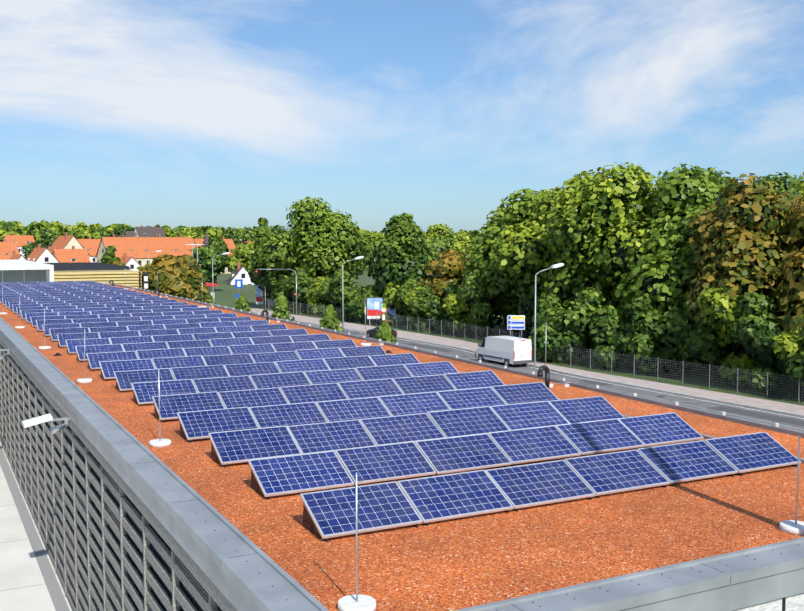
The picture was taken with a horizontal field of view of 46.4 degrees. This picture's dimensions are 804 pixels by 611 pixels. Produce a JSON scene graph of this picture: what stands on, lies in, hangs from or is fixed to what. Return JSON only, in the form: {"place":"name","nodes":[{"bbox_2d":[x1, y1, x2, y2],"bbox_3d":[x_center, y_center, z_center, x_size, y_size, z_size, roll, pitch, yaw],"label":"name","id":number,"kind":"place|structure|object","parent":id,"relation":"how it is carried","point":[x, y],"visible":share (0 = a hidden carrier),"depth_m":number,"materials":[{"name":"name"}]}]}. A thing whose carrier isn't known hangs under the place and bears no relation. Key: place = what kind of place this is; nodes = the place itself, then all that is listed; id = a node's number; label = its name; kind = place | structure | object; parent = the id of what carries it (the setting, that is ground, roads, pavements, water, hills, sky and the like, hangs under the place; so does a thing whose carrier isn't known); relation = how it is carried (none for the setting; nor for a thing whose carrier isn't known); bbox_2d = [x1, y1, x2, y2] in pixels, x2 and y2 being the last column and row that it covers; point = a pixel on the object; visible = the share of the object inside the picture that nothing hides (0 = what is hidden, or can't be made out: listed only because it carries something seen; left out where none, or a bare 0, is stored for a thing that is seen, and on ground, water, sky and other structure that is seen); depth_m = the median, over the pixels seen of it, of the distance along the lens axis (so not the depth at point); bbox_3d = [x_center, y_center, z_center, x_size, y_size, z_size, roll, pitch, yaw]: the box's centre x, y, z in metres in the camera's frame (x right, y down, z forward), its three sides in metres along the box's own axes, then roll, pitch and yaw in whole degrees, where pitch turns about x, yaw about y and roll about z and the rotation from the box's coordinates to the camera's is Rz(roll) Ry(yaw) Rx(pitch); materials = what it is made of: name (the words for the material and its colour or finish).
{"place":"outdoors","nodes":[
{"label":"outdoors","id":0,"kind":"place"},
{"bbox_2d":[0,442,71,610],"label":"pavement","id":1,"kind":"structure","parent":0,"point":[29,580],"depth_m":30.38,"materials":[{"name":"white concrete"}]},
{"bbox_2d":[0,339,236,610],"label":"facade","id":2,"kind":"structure","parent":1,"relation":"on","point":[110,542],"depth_m":23.26,"materials":[{"name":"grey metal"}]},
{"bbox_2d":[0,349,69,434],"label":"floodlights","id":3,"kind":"object","parent":2,"relation":"attached to","point":[39,420],"visible":0.98,"depth_m":24.98,"materials":[{"name":"white paint"}]},
{"bbox_2d":[0,283,803,610],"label":"coping","id":4,"kind":"object","parent":2,"relation":"on","point":[240,569],"visible":1,"depth_m":12.43,"materials":[{"name":"grey metal"}]},
{"bbox_2d":[0,260,148,290],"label":"buildings","id":5,"kind":"structure","parent":0,"point":[20,271],"depth_m":102.20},
{"bbox_2d":[2,225,379,254],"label":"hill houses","id":6,"kind":"structure","parent":0,"point":[22,240],"depth_m":472.08,"materials":[{"name":"tile"}]},
{"bbox_2d":[0,284,803,610],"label":"roof gravel","id":7,"kind":"structure","parent":0,"point":[464,562],"depth_m":14.32,"materials":[{"name":"orange gravel"}]},
{"bbox_2d":[109,280,549,389],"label":"roof vents","id":8,"kind":"object","parent":7,"relation":"on","point":[547,373],"visible":0.92,"depth_m":27.38,"materials":[{"name":"black plastic"}]},
{"bbox_2d":[0,281,800,541],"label":"solar panels","id":9,"kind":"object","parent":7,"relation":"on","point":[281,409],"visible":1,"depth_m":21.05,"materials":[{"name":"blue glass"}]},
{"bbox_2d":[0,272,803,610],"bbox_3d":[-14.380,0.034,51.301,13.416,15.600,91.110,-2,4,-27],"label":"lightning rods","id":10,"kind":"object","parent":7,"relation":"on","point":[356,602],"visible":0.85,"depth_m":14.14,"materials":[{"name":"silver metal"}]},
{"bbox_2d":[53,350,803,463],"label":"roof services","id":11,"kind":"object","parent":7,"relation":"on","point":[625,416],"visible":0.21,"depth_m":20.77,"materials":[{"name":"grey metal"}]},
{"bbox_2d":[0,0,803,232],"label":"sky","id":12,"kind":"structure","parent":0,"point":[136,113],"materials":[{"name":"blue"}]},
{"bbox_2d":[214,266,803,401],"bbox_3d":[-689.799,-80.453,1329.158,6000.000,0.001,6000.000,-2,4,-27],"label":"ground","id":13,"kind":"structure","parent":0,"point":[225,292],"depth_m":89.35,"materials":[{"name":"green plant"}]},
{"bbox_2d":[0,233,253,296],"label":"houses","id":14,"kind":"structure","parent":13,"relation":"on","point":[132,253],"depth_m":293.65,"materials":[{"name":"tile"}]},
{"bbox_2d":[148,244,563,373],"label":"street lamps","id":15,"kind":"object","parent":13,"relation":"on","point":[552,266],"visible":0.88,"depth_m":103.46,"materials":[{"name":"grey metal"}]},
{"bbox_2d":[235,260,607,343],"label":"street furniture","id":16,"kind":"object","parent":13,"relation":"on","point":[516,322],"visible":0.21,"depth_m":91.25,"materials":[{"name":"blue"}]},
{"bbox_2d":[733,593,803,610],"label":"facade","id":17,"kind":"structure","parent":13,"relation":"on","point":[793,603],"depth_m":12.49,"materials":[{"name":"white wood"}]},
{"bbox_3d":[-15.190,4.404,52.616,14.040,6.700,89.770,-2,4,-27],"label":"facade","id":18,"kind":"object","parent":13,"relation":"on","visible":0},
{"bbox_2d":[110,283,803,437],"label":"coping","id":19,"kind":"object","parent":18,"relation":"on","point":[775,427],"visible":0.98,"depth_m":28.60,"materials":[{"name":"grey metal"}]},
{"bbox_2d":[217,305,803,431],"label":"road","id":20,"kind":"structure","parent":0,"point":[781,412],"depth_m":73.77,"materials":[{"name":"grey asphalt"}]},
{"bbox_2d":[254,269,296,314],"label":"traffic light","id":21,"kind":"object","parent":20,"relation":"on","point":[256,276],"visible":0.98,"depth_m":141.31,"materials":[{"name":"black metal"}]},
{"bbox_2d":[255,284,395,324],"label":"billboards","id":22,"kind":"object","parent":20,"relation":"on","point":[374,305],"visible":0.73,"depth_m":125.12,"materials":[{"name":"grey"}]},
{"bbox_2d":[366,326,396,337],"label":"car","id":23,"kind":"object","parent":20,"relation":"on","point":[370,332],"visible":0.35,"depth_m":109.25,"materials":[{"name":"black metal"}]},
{"bbox_2d":[475,336,531,366],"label":"van","id":24,"kind":"object","parent":20,"relation":"on","point":[507,351],"visible":0.98,"depth_m":84.70,"materials":[{"name":"white metal"}]},
{"bbox_2d":[263,298,803,402],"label":"fence","id":25,"kind":"object","parent":20,"relation":"on","point":[454,332],"visible":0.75,"depth_m":79.74,"materials":[{"name":"grey metal"}]},
{"bbox_3d":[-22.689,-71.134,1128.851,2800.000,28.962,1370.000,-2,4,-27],"label":"hills","id":26,"kind":"structure","parent":0,"visible":0},
{"bbox_2d":[0,220,481,268],"bbox_3d":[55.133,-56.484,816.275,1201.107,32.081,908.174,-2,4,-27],"label":"hill trees","id":27,"kind":"object","parent":26,"relation":"on","point":[85,237],"visible":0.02,"depth_m":608.07,"materials":[{"name":"green plant"}]}
]}

